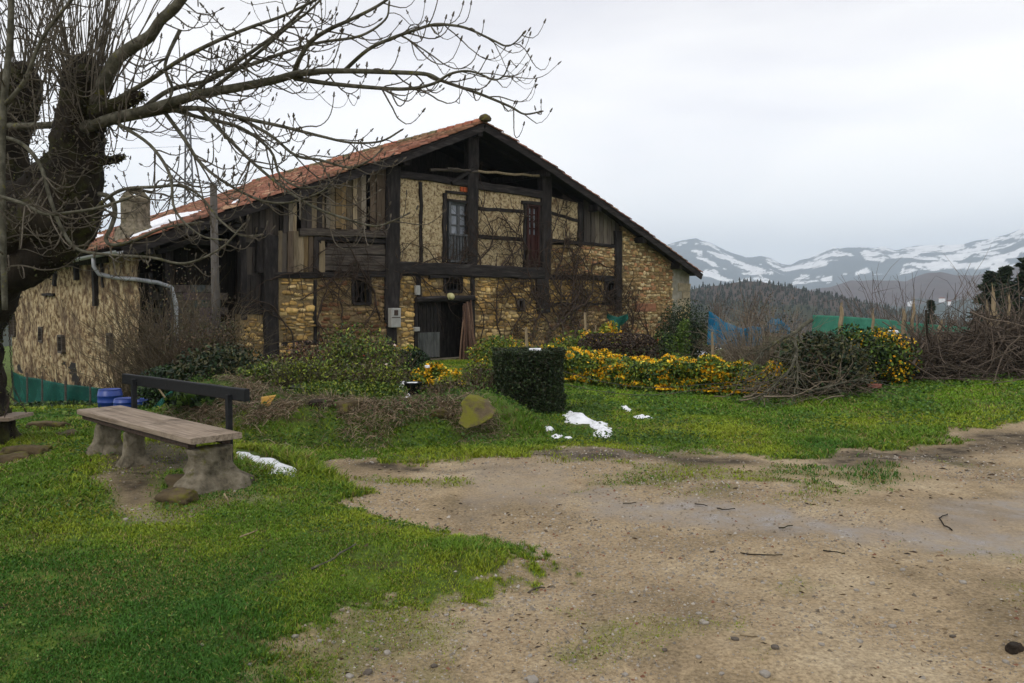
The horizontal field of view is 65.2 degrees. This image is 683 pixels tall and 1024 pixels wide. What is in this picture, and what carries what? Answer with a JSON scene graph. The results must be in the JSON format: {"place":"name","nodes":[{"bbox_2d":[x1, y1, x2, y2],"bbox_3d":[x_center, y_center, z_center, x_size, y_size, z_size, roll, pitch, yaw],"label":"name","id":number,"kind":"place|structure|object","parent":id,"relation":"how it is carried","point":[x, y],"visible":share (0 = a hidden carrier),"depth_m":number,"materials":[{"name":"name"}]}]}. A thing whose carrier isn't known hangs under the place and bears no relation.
{"place":"outdoors","nodes":[
{"label":"outdoors","id":0,"kind":"place"},
{"bbox_2d":[2,281,965,345],"bbox_3d":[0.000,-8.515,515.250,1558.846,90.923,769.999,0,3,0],"label":"hills","id":1,"kind":"structure","parent":0,"point":[726,291],"depth_m":537.48,"materials":[{"name":"plant"}]},
{"bbox_2d":[2,277,970,340],"bbox_3d":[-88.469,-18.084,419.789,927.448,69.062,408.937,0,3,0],"label":"pine wood","id":2,"kind":"object","parent":1,"relation":"on","point":[803,299],"visible":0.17,"depth_m":543.47,"materials":[{"name":"green plant"}]},
{"bbox_2d":[0,328,1023,682],"bbox_3d":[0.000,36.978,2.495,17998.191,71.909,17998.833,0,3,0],"label":"ground","id":3,"kind":"structure","parent":0,"point":[972,538],"depth_m":4.83,"materials":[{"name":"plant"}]},
{"bbox_2d":[0,451,30,463],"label":"mossy rock","id":4,"kind":"object","parent":3,"relation":"on","point":[18,455],"visible":0.56,"depth_m":7.62,"materials":[{"name":"stone"}]},
{"bbox_2d":[0,445,51,455],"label":"mossy rock","id":5,"kind":"object","parent":3,"relation":"on","point":[34,449],"visible":0.44,"depth_m":7.88,"materials":[{"name":"stone"}]},
{"bbox_2d":[26,421,70,428],"bbox_3d":[-6.185,1.157,10.695,0.543,0.201,0.322,0,3,8],"label":"mossy rock","id":6,"kind":"object","parent":3,"relation":"on","point":[41,424],"visible":0.52,"depth_m":10.56,"materials":[{"name":"stone"}]},
{"bbox_2d":[9,399,95,408],"bbox_3d":[-8.598,1.219,15.090,2.536,0.217,1.309,0,3,0],"label":"grass strip","id":7,"kind":"object","parent":3,"relation":"on","point":[35,403],"visible":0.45,"depth_m":15.09,"materials":[{"name":"green plant"}]},
{"bbox_2d":[11,371,102,402],"bbox_3d":[-9.053,1.017,15.879,2.111,0.833,0.194,1,3,11],"label":"green net","id":8,"kind":"object","parent":3,"relation":"on","point":[53,391],"visible":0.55,"depth_m":15.87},
{"bbox_2d":[8,355,111,404],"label":"twiggy plant","id":9,"kind":"object","parent":3,"relation":"on","point":[85,380],"visible":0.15,"depth_m":17.74,"materials":[{"name":"brown plant"}]},
{"bbox_2d":[97,388,122,406],"bbox_3d":[-7.372,1.042,14.674,0.437,0.342,0.437,0,3,0],"label":"blue barrel","id":10,"kind":"object","parent":3,"relation":"on","point":[106,397],"visible":0.82,"depth_m":14.49,"materials":[{"name":"plastic"}]},
{"bbox_2d":[37,275,188,397],"bbox_3d":[-8.357,0.082,17.301,3.258,3.064,3.499,0,3,0],"label":"bare shrub","id":11,"kind":"object","parent":3,"relation":"on","point":[126,393],"visible":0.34,"depth_m":17.21,"materials":[{"name":"brown plant"}]},
{"bbox_2d":[113,397,130,406],"bbox_3d":[-6.717,1.082,13.875,0.377,0.206,0.377,0,3,0],"label":"blue barrel","id":12,"kind":"object","parent":3,"relation":"on","point":[124,401],"visible":0.55,"depth_m":13.73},
{"bbox_2d":[108,117,209,204],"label":"lattice pylon","id":13,"kind":"object","parent":3,"relation":"on","point":[186,154],"visible":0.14,"depth_m":147.87,"materials":[{"name":"metal"}]},
{"bbox_2d":[130,363,198,406],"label":"evergreen shrub","id":14,"kind":"object","parent":3,"relation":"on","point":[154,396],"visible":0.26,"depth_m":13.68,"materials":[{"name":"green plant"}]},
{"bbox_2d":[77,373,254,495],"bbox_3d":[-3.316,0.829,7.280,2.616,0.934,0.826,3,4,43],"label":"bench","id":15,"kind":"object","parent":3,"relation":"on","point":[209,468],"visible":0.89,"depth_m":6.92,"materials":[{"name":"grey wood"}]},
{"bbox_2d":[164,474,183,488],"bbox_3d":[-2.622,1.195,6.605,0.454,0.204,0.301,-1,3,-17],"label":"foot boulder","id":16,"kind":"object","parent":3,"relation":"on","point":[171,480],"visible":0.15,"depth_m":6.50,"materials":[{"name":"stone"}]},
{"bbox_2d":[56,248,296,391],"bbox_3d":[-7.092,-0.028,17.073,4.555,3.949,4.600,2,4,36],"label":"bare shrub","id":17,"kind":"object","parent":3,"relation":"on","point":[159,359],"visible":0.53,"depth_m":16.70,"materials":[{"name":"brown plant"}]},
{"bbox_2d":[154,487,198,505],"bbox_3d":[-2.579,1.204,6.164,0.296,0.159,0.208,1,3,17],"label":"mossy rock","id":18,"kind":"object","parent":3,"relation":"on","point":[182,495],"visible":0.73,"depth_m":6.10,"materials":[{"name":"stone"}]},
{"bbox_2d":[162,391,223,407],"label":"leafy shrub","id":19,"kind":"object","parent":3,"relation":"on","point":[176,399],"visible":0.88,"depth_m":10.24,"materials":[{"name":"green plant"}]},
{"bbox_2d":[140,313,274,372],"bbox_3d":[-6.119,0.403,16.719,2.723,2.030,2.745,3,4,44],"label":"bare shrub","id":20,"kind":"object","parent":3,"relation":"on","point":[213,340],"visible":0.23,"depth_m":16.45,"materials":[{"name":"brown plant"}]},
{"bbox_2d":[210,184,220,344],"bbox_3d":[-6.364,-1.003,17.171,0.190,4.714,0.190,0,3,0],"label":"utility pole","id":21,"kind":"object","parent":3,"relation":"on","point":[215,258],"visible":0.43,"depth_m":17.08,"materials":[{"name":"concrete"}]},
{"bbox_2d":[165,342,268,381],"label":"evergreen shrub","id":22,"kind":"object","parent":3,"relation":"on","point":[216,360],"visible":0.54,"depth_m":13.71,"materials":[{"name":"green plant"}]},
{"bbox_2d":[237,451,296,475],"bbox_3d":[-2.358,1.165,7.540,0.453,0.122,1.428,-3,4,-45],"label":"snow patch","id":23,"kind":"object","parent":3,"relation":"on","point":[258,459],"visible":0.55,"depth_m":7.45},
{"bbox_2d":[235,359,305,388],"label":"leafy shrub","id":24,"kind":"object","parent":3,"relation":"on","point":[251,370],"visible":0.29,"depth_m":13.03,"materials":[{"name":"green plant"}]},
{"bbox_2d":[0,0,560,445],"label":"pollard tree","id":25,"kind":"object","parent":3,"relation":"on","point":[54,198],"visible":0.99,"depth_m":7.71,"materials":[{"name":"brown plant"}]},
{"bbox_2d":[0,318,33,420],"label":"swing","id":26,"kind":"object","parent":25,"relation":"hanging from","point":[13,416],"visible":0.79,"depth_m":8.58,"materials":[{"name":"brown wood"}]},
{"bbox_2d":[254,348,350,392],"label":"leafy shrub","id":27,"kind":"object","parent":3,"relation":"on","point":[311,370],"visible":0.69,"depth_m":12.30,"materials":[{"name":"green plant"}]},
{"bbox_2d":[269,337,335,378],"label":"leafy shrub","id":28,"kind":"object","parent":3,"relation":"on","point":[300,349],"visible":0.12,"depth_m":14.43,"materials":[{"name":"green plant"}]},
{"bbox_2d":[308,398,333,410],"bbox_3d":[-2.311,0.806,9.917,0.344,0.196,0.417,2,4,33],"label":"bank stone","id":29,"kind":"object","parent":3,"relation":"on","point":[316,401],"visible":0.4,"depth_m":9.79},
{"bbox_2d":[311,543,355,569],"bbox_3d":[-1.060,1.291,4.798,0.029,0.039,0.449,1,3,24],"label":"stick","id":30,"kind":"object","parent":3,"relation":"on","point":[316,566],"visible":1,"depth_m":4.78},
{"bbox_2d":[158,368,532,458],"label":"dry grass","id":31,"kind":"structure","parent":3,"relation":"on","point":[270,408],"depth_m":9.72,"materials":[{"name":"brown plant"}]},
{"bbox_2d":[282,379,409,398],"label":"leafy shrub","id":32,"kind":"object","parent":3,"relation":"on","point":[356,388],"visible":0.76,"depth_m":11.49,"materials":[{"name":"green plant"}]},
{"bbox_2d":[333,398,366,417],"bbox_3d":[-1.975,0.831,9.777,0.427,0.268,0.516,-1,3,-25],"label":"bank stone","id":33,"kind":"object","parent":3,"relation":"on","point":[345,407],"visible":0.61,"depth_m":9.61,"materials":[{"name":"stone"}]},
{"bbox_2d":[301,322,399,385],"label":"rose bush","id":34,"kind":"object","parent":3,"relation":"on","point":[344,353],"visible":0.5,"depth_m":13.47,"materials":[{"name":"green plant"}]},
{"bbox_2d":[9,114,702,401],"bbox_3d":[-6.496,-3.005,33.645,23.706,9.715,18.399,-3,4,-41],"label":"farmhouse","id":35,"kind":"object","parent":3,"relation":"on","point":[438,168],"visible":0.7,"depth_m":25.73,"materials":[{"name":"stone"}]},
{"bbox_2d":[9,313,15,336],"bbox_3d":[-20.226,-0.674,32.496,0.229,0.960,0.996,-3,4,-41],"label":"slit window","id":36,"kind":"structure","parent":35,"relation":"in","point":[12,330],"depth_m":32.12,"materials":[{"name":"grey wood"}]},
{"bbox_2d":[38,327,42,342],"bbox_3d":[-16.700,-0.244,28.494,0.230,0.574,0.660,-3,4,-41],"label":"slit window","id":37,"kind":"structure","parent":35,"relation":"in","point":[40,329],"depth_m":28.46,"materials":[{"name":"grey wood"}]},
{"bbox_2d":[57,335,65,353],"bbox_3d":[-14.767,0.088,26.305,0.230,0.609,0.640,-3,4,-41],"label":"slit window","id":38,"kind":"structure","parent":35,"relation":"in","point":[61,342],"depth_m":26.07,"materials":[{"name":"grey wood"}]},
{"bbox_2d":[130,210,200,237],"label":"roof snow","id":39,"kind":"structure","parent":35,"relation":"on","point":[156,223],"depth_m":22.97,"materials":[{"name":"snow"}]},
{"bbox_2d":[351,277,371,305],"bbox_3d":[-4.583,-1.556,24.250,0.693,0.950,0.167,-3,4,-41],"label":"barred window","id":40,"kind":"structure","parent":35,"relation":"in","point":[368,295],"depth_m":24.26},
{"bbox_2d":[418,302,440,356],"bbox_3d":[-2.698,-0.382,26.053,0.964,1.805,0.103,-3,4,-41],"label":"barn door","id":41,"kind":"structure","parent":35,"relation":"in","point":[429,335],"depth_m":26.06,"materials":[{"name":"grey wood"}]},
{"bbox_2d":[223,162,663,360],"bbox_3d":[-0.366,-2.721,27.695,19.639,6.806,0.170,-3,4,-41],"label":"creeper","id":42,"kind":"object","parent":35,"relation":"attached to","point":[577,291],"visible":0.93,"depth_m":28.27,"materials":[{"name":"plant"}]},
{"bbox_2d":[437,302,464,357],"bbox_3d":[-1.922,-0.412,27.540,1.580,1.892,0.050,-3,4,-41],"label":"inner door","id":43,"kind":"structure","parent":35,"relation":"in","point":[450,346],"depth_m":27.37,"materials":[{"name":"brown wood"}]},
{"bbox_2d":[443,277,462,292],"bbox_3d":[-1.975,-1.891,26.523,0.814,0.584,0.168,-3,4,-41],"label":"barred window","id":44,"kind":"structure","parent":35,"relation":"in","point":[457,290],"depth_m":26.52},
{"bbox_2d":[447,201,467,262],"bbox_3d":[-1.745,-3.655,26.581,0.911,2.058,0.207,-3,4,-41],"label":"balcony window","id":45,"kind":"structure","parent":35,"relation":"in","point":[452,219],"depth_m":26.52,"materials":[{"name":"glass"}]},
{"bbox_2d":[526,204,539,266],"bbox_3d":[0.741,-3.758,28.800,0.637,2.381,0.146,-3,4,-41],"label":"narrow glazed door","id":46,"kind":"structure","parent":35,"relation":"in","point":[532,238],"depth_m":28.83,"materials":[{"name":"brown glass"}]},
{"bbox_2d":[607,314,627,330],"bbox_3d":[2.968,-0.534,22.504,0.598,0.484,0.161,0,3,0],"label":"teal cloth","id":47,"kind":"object","parent":35,"relation":"hanging from","point":[621,320],"visible":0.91,"depth_m":22.50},
{"bbox_2d":[333,358,413,394],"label":"leafy shrub","id":48,"kind":"object","parent":3,"relation":"on","point":[371,374],"visible":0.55,"depth_m":11.95,"materials":[{"name":"green plant"}]},
{"bbox_2d":[354,336,421,381],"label":"rose bush","id":49,"kind":"object","parent":3,"relation":"on","point":[399,360],"visible":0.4,"depth_m":12.97,"materials":[{"name":"green plant"}]},
{"bbox_2d":[389,347,431,380],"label":"conifer shrub","id":50,"kind":"object","parent":3,"relation":"on","point":[421,359],"visible":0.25,"depth_m":14.32,"materials":[{"name":"green plant"}]},
{"bbox_2d":[404,381,421,394],"bbox_3d":[-1.467,0.702,11.852,0.276,0.200,0.271,0,3,0],"label":"plant pot","id":51,"kind":"object","parent":3,"relation":"on","point":[411,385],"visible":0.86,"depth_m":11.75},
{"bbox_2d":[410,360,449,391],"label":"flowering shrub","id":52,"kind":"object","parent":3,"relation":"on","point":[431,373],"visible":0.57,"depth_m":12.14,"materials":[{"name":"yellow plant"}]},
{"bbox_2d":[162,372,704,449],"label":"weeds","id":53,"kind":"object","parent":3,"relation":"on","point":[594,414],"visible":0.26,"depth_m":9.43,"materials":[{"name":"green plant"}]},
{"bbox_2d":[430,408,456,418],"bbox_3d":[-0.833,0.887,9.600,0.307,0.180,0.281,0,3,8],"label":"bank stone","id":54,"kind":"object","parent":3,"relation":"on","point":[443,412],"visible":0.72,"depth_m":9.49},
{"bbox_2d":[415,375,486,396],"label":"twiggy plant","id":55,"kind":"object","parent":3,"relation":"on","point":[436,389],"visible":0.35,"depth_m":10.81,"materials":[{"name":"brown plant"}]},
{"bbox_2d":[434,368,477,391],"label":"flowering shrub","id":56,"kind":"object","parent":3,"relation":"on","point":[453,373],"visible":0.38,"depth_m":11.81,"materials":[{"name":"yellow plant"}]},
{"bbox_2d":[459,300,476,359],"bbox_3d":[-1.473,-0.276,26.236,0.967,2.161,0.779,-3,4,-41],"label":"cane bundle","id":57,"kind":"object","parent":3,"relation":"on","point":[467,340],"visible":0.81,"depth_m":26.34,"materials":[{"name":"wood"}]},
{"bbox_2d":[459,394,495,427],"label":"mossy slab","id":58,"kind":"structure","parent":3,"relation":"on","point":[477,409],"depth_m":9.27,"materials":[{"name":"stone"}]},
{"bbox_2d":[458,358,496,392],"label":"twiggy plant","id":59,"kind":"object","parent":3,"relation":"on","point":[481,370],"visible":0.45,"depth_m":11.59,"materials":[{"name":"green plant"}]},
{"bbox_2d":[464,334,529,369],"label":"flowering shrub","id":60,"kind":"object","parent":3,"relation":"on","point":[483,354],"visible":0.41,"depth_m":20.47,"materials":[{"name":"green plant"}]},
{"bbox_2d":[0,351,1023,682],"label":"grass","id":61,"kind":"structure","parent":3,"relation":"on","point":[302,461],"depth_m":5.39,"materials":[{"name":"plant"}]},
{"bbox_2d":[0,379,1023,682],"bbox_3d":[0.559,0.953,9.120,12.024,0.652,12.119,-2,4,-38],"label":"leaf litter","id":62,"kind":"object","parent":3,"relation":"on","point":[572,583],"visible":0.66,"depth_m":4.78,"materials":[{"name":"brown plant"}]},
{"bbox_2d":[490,345,568,412],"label":"clipped hedge","id":63,"kind":"object","parent":3,"relation":"on","point":[524,375],"visible":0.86,"depth_m":11.19,"materials":[{"name":"green plant"}]},
{"bbox_2d":[527,675,538,682],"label":"stone","id":64,"kind":"object","parent":3,"relation":"on","point":[532,679],"visible":1,"depth_m":3.45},
{"bbox_2d":[510,308,612,347],"bbox_3d":[1.704,-0.116,24.965,4.086,1.869,2.390,0,3,0],"label":"climbing tangle","id":65,"kind":"object","parent":3,"relation":"on","point":[549,337],"visible":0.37,"depth_m":24.95,"materials":[{"name":"brown plant"}]},
{"bbox_2d":[547,329,612,350],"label":"flowering shrub","id":66,"kind":"object","parent":3,"relation":"on","point":[566,342],"visible":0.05,"depth_m":18.93,"materials":[{"name":"green plant"}]},
{"bbox_2d":[563,411,596,423],"bbox_3d":[0.932,1.037,10.947,0.540,0.148,1.000,0,3,0],"label":"snow patch","id":67,"kind":"object","parent":3,"relation":"on","point":[577,417],"visible":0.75,"depth_m":10.61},
{"bbox_2d":[590,421,611,428],"bbox_3d":[1.143,1.102,10.396,0.360,0.103,0.460,0,3,0],"label":"snow patch","id":68,"kind":"object","parent":3,"relation":"on","point":[595,425],"visible":0.59,"depth_m":10.35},
{"bbox_2d":[593,427,612,437],"bbox_3d":[1.123,1.116,9.802,0.400,0.148,0.680,0,3,0],"label":"snow patch","id":69,"kind":"object","parent":3,"relation":"on","point":[602,429],"visible":0.41,"depth_m":9.64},
{"bbox_2d":[534,344,687,391],"bbox_3d":[1.834,0.519,15.986,1.505,0.794,4.659,-2,4,-38],"label":"flowering hedge","id":70,"kind":"object","parent":3,"relation":"on","point":[606,366],"visible":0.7,"depth_m":15.54,"materials":[{"name":"yellow plant"}]},
{"bbox_2d":[598,320,627,355],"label":"flowering shrub","id":71,"kind":"object","parent":3,"relation":"on","point":[610,328],"visible":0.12,"depth_m":19.44,"materials":[{"name":"yellow plant"}]},
{"bbox_2d":[577,332,662,369],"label":"withered hedge","id":72,"kind":"object","parent":3,"relation":"on","point":[624,345],"visible":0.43,"depth_m":17.81,"materials":[{"name":"brown plant"}]},
{"bbox_2d":[651,330,680,359],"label":"leafy shrub","id":73,"kind":"object","parent":3,"relation":"on","point":[664,337],"visible":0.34,"depth_m":19.94,"materials":[{"name":"green plant"}]},
{"bbox_2d":[641,298,715,358],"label":"broom shrub","id":74,"kind":"object","parent":3,"relation":"on","point":[692,331],"visible":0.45,"depth_m":22.36,"materials":[{"name":"green plant"}]},
{"bbox_2d":[672,318,702,358],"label":"conifer shrub","id":75,"kind":"object","parent":3,"relation":"on","point":[680,343],"visible":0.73,"depth_m":19.48,"materials":[{"name":"green plant"}]},
{"bbox_2d":[627,352,805,398],"bbox_3d":[3.725,0.596,14.236,3.392,0.764,1.522,1,3,23],"label":"flowering hedge","id":76,"kind":"object","parent":3,"relation":"on","point":[712,368],"visible":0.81,"depth_m":13.98,"materials":[{"name":"yellow plant"}]},
{"bbox_2d":[703,293,735,322],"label":"bare sapling","id":77,"kind":"object","parent":3,"relation":"on","point":[718,307],"visible":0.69,"depth_m":41.91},
{"bbox_2d":[689,318,774,359],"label":"bare shrub","id":78,"kind":"object","parent":3,"relation":"on","point":[721,344],"visible":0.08,"depth_m":17.68,"materials":[{"name":"brown plant"}]},
{"bbox_2d":[724,287,773,326],"bbox_3d":[11.440,-1.512,37.972,2.349,2.318,2.534,0,3,0],"label":"bare sapling","id":79,"kind":"object","parent":3,"relation":"on","point":[755,305],"visible":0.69,"depth_m":37.85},
{"bbox_2d":[690,301,813,337],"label":"bare wood","id":80,"kind":"object","parent":3,"relation":"on","point":[797,326],"depth_m":473.74,"materials":[{"name":"brown plant"}]},
{"bbox_2d":[677,289,833,375],"bbox_3d":[5.040,-0.088,16.521,2.920,1.997,2.933,-1,3,-24],"label":"bare shrub","id":81,"kind":"object","parent":3,"relation":"on","point":[733,354],"visible":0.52,"depth_m":16.43,"materials":[{"name":"brown plant"}]},
{"bbox_2d":[759,669,770,677],"bbox_3d":[1.104,1.449,3.487,0.040,0.026,0.047,-2,3,-28],"label":"stone","id":82,"kind":"object","parent":3,"relation":"on","point":[764,673],"visible":1,"depth_m":3.48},
{"bbox_2d":[596,372,1021,419],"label":"weeds","id":83,"kind":"object","parent":3,"relation":"on","point":[874,394],"visible":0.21,"depth_m":12.43,"materials":[{"name":"green plant"}]},
{"bbox_2d":[734,318,892,407],"bbox_3d":[4.918,0.522,12.885,2.681,1.792,1.306,-1,3,-14],"label":"fallen branch","id":84,"kind":"object","parent":3,"relation":"on","point":[795,355],"visible":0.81,"depth_m":12.78,"materials":[{"name":"wood"}]},
{"bbox_2d":[714,296,916,406],"bbox_3d":[4.929,0.104,12.911,3.025,1.755,2.561,0,3,0],"label":"brush pile","id":85,"kind":"object","parent":3,"relation":"on","point":[774,395],"visible":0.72,"depth_m":12.89,"materials":[{"name":"wood"}]},
{"bbox_2d":[565,371,766,387],"bbox_3d":[2.536,0.600,13.005,3.498,0.275,0.295,0,3,-3],"label":"fence wire","id":86,"kind":"object","parent":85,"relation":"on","point":[664,387],"visible":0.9,"depth_m":12.93,"materials":[{"name":"metal"}]},
{"bbox_2d":[773,329,873,395],"bbox_3d":[5.268,0.368,13.655,1.653,1.167,1.764,0,3,0],"label":"ivy mound","id":87,"kind":"object","parent":3,"relation":"on","point":[825,349],"visible":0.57,"depth_m":13.24,"materials":[{"name":"green plant"}]},
{"bbox_2d":[565,378,792,394],"bbox_3d":[2.725,0.714,12.679,4.000,0.223,0.360,0,3,-6],"label":"fence wire","id":88,"kind":"object","parent":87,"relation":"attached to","point":[675,392],"visible":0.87,"depth_m":12.62,"materials":[{"name":"metal"}]},
{"bbox_2d":[838,301,843,333],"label":"broken stalk","id":89,"kind":"object","parent":3,"relation":"on","point":[841,318],"visible":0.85,"depth_m":15.37,"materials":[{"name":"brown wood"}]},
{"bbox_2d":[831,323,893,383],"bbox_3d":[6.173,0.254,14.418,1.301,1.207,1.605,1,3,22],"label":"ivy mound","id":90,"kind":"object","parent":3,"relation":"on","point":[857,333],"visible":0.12,"depth_m":14.09,"materials":[{"name":"green plant"}]},
{"bbox_2d":[846,326,927,385],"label":"flowering shrub","id":91,"kind":"object","parent":3,"relation":"on","point":[890,350],"visible":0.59,"depth_m":13.93,"materials":[{"name":"green plant"}]},
{"bbox_2d":[809,264,974,339],"bbox_3d":[15.122,-0.582,31.782,5.344,5.134,4.426,0,3,0],"label":"bare sapling","id":92,"kind":"object","parent":3,"relation":"on","point":[853,314],"visible":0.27,"depth_m":31.65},
{"bbox_2d":[901,308,906,338],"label":"broken stalk","id":93,"kind":"object","parent":3,"relation":"on","point":[904,317],"visible":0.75,"depth_m":15.38,"materials":[{"name":"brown wood"}]},
{"bbox_2d":[854,292,970,344],"bbox_3d":[8.512,-0.231,16.541,4.032,1.580,3.391,0,3,0],"label":"bare sapling","id":94,"kind":"object","parent":3,"relation":"on","point":[923,323],"visible":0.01,"depth_m":16.57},
{"bbox_2d":[841,253,1002,337],"bbox_3d":[17.298,-0.687,33.990,6.862,6.653,5.983,0,3,0],"label":"bare sapling","id":95,"kind":"object","parent":3,"relation":"on","point":[913,296],"visible":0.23,"depth_m":33.30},
{"bbox_2d":[924,300,937,341],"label":"cypress","id":96,"kind":"object","parent":3,"relation":"on","point":[929,307],"visible":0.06,"depth_m":59.85,"materials":[{"name":"green plant"}]},
{"bbox_2d":[863,269,1023,385],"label":"brush pile","id":97,"kind":"object","parent":3,"relation":"on","point":[976,350],"visible":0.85,"depth_m":14.20,"materials":[{"name":"wood"}]},
{"bbox_2d":[936,286,1020,326],"bbox_3d":[17.211,-0.506,29.625,3.019,3.497,3.022,2,4,39],"label":"bare sapling","id":98,"kind":"object","parent":3,"relation":"on","point":[963,311],"visible":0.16,"depth_m":29.83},
{"bbox_2d":[962,270,1006,328],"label":"conifer","id":99,"kind":"object","parent":3,"relation":"on","point":[987,276],"visible":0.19,"depth_m":45.73,"materials":[{"name":"green plant"}]},
{"bbox_2d":[989,284,995,324],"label":"broken stalk","id":100,"kind":"object","parent":3,"relation":"on","point":[993,305],"visible":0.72,"depth_m":15.96,"materials":[{"name":"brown wood"}]},
{"bbox_2d":[961,271,1023,325],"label":"bare sapling","id":101,"kind":"object","parent":3,"relation":"on","point":[999,296],"visible":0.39,"depth_m":27.94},
{"bbox_2d":[970,264,1014,319],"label":"conifer","id":102,"kind":"object","parent":3,"relation":"on","point":[1005,272],"visible":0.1,"depth_m":47.61,"materials":[{"name":"green plant"}]},
{"bbox_2d":[995,257,1023,325],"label":"conifer","id":103,"kind":"object","parent":3,"relation":"on","point":[1020,276],"visible":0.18,"depth_m":39.81,"materials":[{"name":"green plant"}]},
{"bbox_2d":[1005,641,1023,653],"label":"dung clod","id":104,"kind":"object","parent":3,"relation":"on","point":[1012,647],"visible":1,"depth_m":3.66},
{"bbox_2d":[0,0,1023,264],"label":"sky","id":105,"kind":"structure","parent":0,"point":[787,132],"materials":[{"name":"white"}]},
{"bbox_2d":[707,311,761,347],"bbox_3d":[5.646,-0.276,20.275,1.427,0.989,0.395,1,3,22],"label":"blue net","id":106,"kind":"object","parent":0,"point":[711,322],"visible":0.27,"depth_m":20.45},
{"bbox_2d":[767,318,789,333],"bbox_3d":[6.321,-0.365,19.011,0.582,0.380,0.232,0,3,0],"label":"blue net","id":107,"kind":"object","parent":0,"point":[781,323],"visible":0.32,"depth_m":19.01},
{"bbox_2d":[667,227,1023,289],"bbox_3d":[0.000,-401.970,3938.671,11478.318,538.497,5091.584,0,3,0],"label":"mountains","id":108,"kind":"structure","parent":0,"point":[715,264],"depth_m":4227.94,"materials":[{"name":"snow"}]},
{"bbox_2d":[812,315,969,337],"bbox_3d":[8.865,-0.348,18.540,5.012,0.571,0.146,-1,3,-24],"label":"green net","id":109,"kind":"object","parent":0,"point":[831,325],"visible":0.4,"depth_m":18.04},
{"bbox_2d":[807,266,1023,321],"bbox_3d":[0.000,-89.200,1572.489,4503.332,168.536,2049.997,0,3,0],"label":"hills","id":110,"kind":"structure","parent":0,"point":[942,286],"depth_m":1593.13,"materials":[{"name":"grey"}]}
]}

